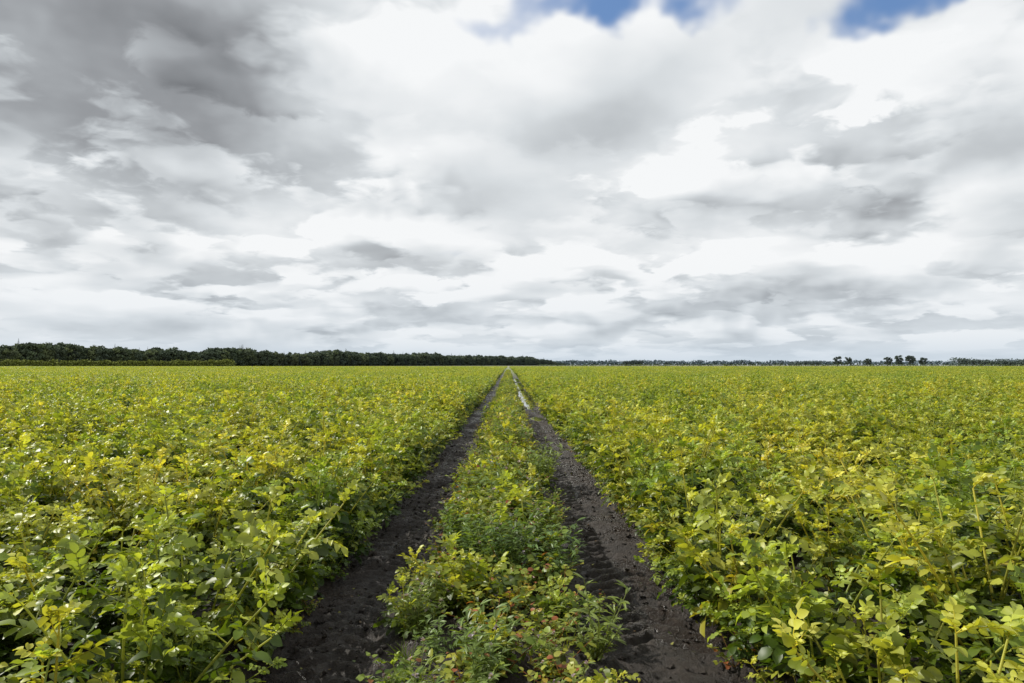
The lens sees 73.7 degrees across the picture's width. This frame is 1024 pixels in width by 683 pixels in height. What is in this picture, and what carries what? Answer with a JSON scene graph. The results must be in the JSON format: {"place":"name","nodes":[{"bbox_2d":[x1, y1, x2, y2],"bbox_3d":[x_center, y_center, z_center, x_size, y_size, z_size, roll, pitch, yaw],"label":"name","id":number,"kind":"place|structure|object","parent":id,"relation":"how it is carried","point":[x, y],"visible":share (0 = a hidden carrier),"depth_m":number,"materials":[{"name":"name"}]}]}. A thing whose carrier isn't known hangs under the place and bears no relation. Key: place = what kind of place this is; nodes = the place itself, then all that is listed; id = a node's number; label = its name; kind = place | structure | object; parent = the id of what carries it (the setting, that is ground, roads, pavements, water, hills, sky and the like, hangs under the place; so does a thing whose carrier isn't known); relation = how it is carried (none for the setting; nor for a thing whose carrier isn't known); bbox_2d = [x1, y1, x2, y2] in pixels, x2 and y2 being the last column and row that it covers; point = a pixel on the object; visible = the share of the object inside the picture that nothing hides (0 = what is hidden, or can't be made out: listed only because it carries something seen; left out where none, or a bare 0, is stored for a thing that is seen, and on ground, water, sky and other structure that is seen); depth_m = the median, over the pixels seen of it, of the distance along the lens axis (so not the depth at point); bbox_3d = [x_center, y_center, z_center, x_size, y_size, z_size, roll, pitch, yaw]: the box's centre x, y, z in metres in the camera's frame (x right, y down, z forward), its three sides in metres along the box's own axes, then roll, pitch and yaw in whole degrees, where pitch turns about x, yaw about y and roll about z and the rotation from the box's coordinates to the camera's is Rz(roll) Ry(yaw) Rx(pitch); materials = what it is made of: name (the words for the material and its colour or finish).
{"place":"outdoors","nodes":[
{"label":"outdoors","id":0,"kind":"place"},
{"bbox_2d":[0,370,1023,682],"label":"potato field","id":1,"kind":"structure","parent":0,"point":[928,474],"depth_m":4.57,"materials":[{"name":"green plant"}]},
{"bbox_2d":[0,365,1023,682],"bbox_3d":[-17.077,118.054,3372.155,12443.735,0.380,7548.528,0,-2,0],"label":"ground","id":2,"kind":"structure","parent":0,"point":[372,575],"depth_m":4.15,"materials":[{"name":"soil"}]},
{"bbox_2d":[0,359,235,365],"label":"hedge","id":3,"kind":"object","parent":2,"relation":"on","point":[22,362],"visible":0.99,"depth_m":452.54,"materials":[{"name":"green plant"}]},
{"bbox_2d":[0,339,566,365],"bbox_3d":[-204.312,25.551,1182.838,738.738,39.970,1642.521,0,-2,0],"label":"distant forest","id":4,"kind":"object","parent":2,"relation":"on","point":[59,351],"visible":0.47,"depth_m":850.70,"materials":[{"name":"green plant"}]},
{"bbox_2d":[290,429,698,669],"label":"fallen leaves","id":5,"kind":"object","parent":2,"relation":"on","point":[421,527],"visible":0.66,"depth_m":4.13,"materials":[{"name":"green plant"}]},
{"bbox_2d":[515,383,523,390],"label":"puddle","id":6,"kind":"object","parent":2,"relation":"on","point":[520,386],"visible":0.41,"depth_m":48.01,"materials":[{"name":"clear liquid"}]},
{"bbox_2d":[518,390,536,411],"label":"puddle","id":7,"kind":"object","parent":2,"relation":"on","point":[527,401],"visible":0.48,"depth_m":29.02,"materials":[{"name":"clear liquid"}]},
{"bbox_2d":[292,369,766,682],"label":"weed strip","id":8,"kind":"object","parent":2,"relation":"on","point":[502,509],"visible":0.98,"depth_m":3.86,"materials":[{"name":"green plant"}]},
{"bbox_2d":[530,416,544,420],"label":"puddle","id":9,"kind":"object","parent":2,"relation":"on","point":[535,418],"visible":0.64,"depth_m":19.24,"materials":[{"name":"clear liquid"}]},
{"bbox_2d":[621,359,644,365],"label":"distant shrubs","id":10,"kind":"object","parent":2,"relation":"on","point":[631,362],"visible":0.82,"depth_m":948.66,"materials":[{"name":"green plant"}]},
{"bbox_2d":[538,363,1022,365],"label":"hedge","id":11,"kind":"object","parent":2,"relation":"on","point":[770,365],"visible":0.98,"depth_m":769.34,"materials":[{"name":"green plant"}]},
{"bbox_2d":[553,359,1017,364],"bbox_3d":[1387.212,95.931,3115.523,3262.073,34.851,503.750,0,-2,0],"label":"distant treeline","id":12,"kind":"object","parent":2,"relation":"on","point":[697,362],"visible":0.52,"depth_m":3200.75,"materials":[{"name":"green plant"}]},
{"bbox_2d":[788,360,823,365],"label":"distant shrubs","id":13,"kind":"object","parent":2,"relation":"on","point":[808,362],"visible":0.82,"depth_m":960.41,"materials":[{"name":"green plant"}]},
{"bbox_2d":[832,356,842,365],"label":"broadleaf tree","id":14,"kind":"object","parent":2,"relation":"on","point":[836,361],"visible":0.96,"depth_m":928.12,"materials":[{"name":"green plant"}]},
{"bbox_2d":[843,357,851,364],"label":"broadleaf tree","id":15,"kind":"object","parent":2,"relation":"on","point":[848,360],"visible":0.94,"depth_m":965.26,"materials":[{"name":"green plant"}]},
{"bbox_2d":[863,358,871,364],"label":"broadleaf tree","id":16,"kind":"object","parent":2,"relation":"on","point":[868,360],"visible":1,"depth_m":938.32,"materials":[{"name":"green plant"}]},
{"bbox_2d":[883,357,892,364],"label":"broadleaf tree","id":17,"kind":"object","parent":2,"relation":"on","point":[888,360],"visible":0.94,"depth_m":944.40,"materials":[{"name":"green plant"}]},
{"bbox_2d":[894,355,903,364],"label":"broadleaf tree","id":18,"kind":"object","parent":2,"relation":"on","point":[899,360],"visible":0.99,"depth_m":929.90,"materials":[{"name":"green plant"}]},
{"bbox_2d":[905,355,915,364],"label":"broadleaf tree","id":19,"kind":"object","parent":2,"relation":"on","point":[912,358],"visible":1,"depth_m":944.79,"materials":[{"name":"green plant"}]},
{"bbox_2d":[918,357,927,365],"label":"broadleaf tree","id":20,"kind":"object","parent":2,"relation":"on","point":[922,361],"visible":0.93,"depth_m":936.15,"materials":[{"name":"green plant"}]},
{"bbox_2d":[947,357,1023,365],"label":"distant woodland","id":21,"kind":"object","parent":2,"relation":"on","point":[981,362],"visible":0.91,"depth_m":943.49,"materials":[{"name":"green plant"}]},
{"bbox_2d":[0,366,1023,392],"bbox_3d":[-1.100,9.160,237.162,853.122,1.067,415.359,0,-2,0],"label":"distant potato field","id":22,"kind":"structure","parent":0,"point":[146,374],"depth_m":62.44,"materials":[{"name":"green plant"}]},
{"bbox_2d":[0,0,1023,364],"label":"sky","id":23,"kind":"structure","parent":0,"point":[554,180],"materials":[{"name":"white"}]}
]}

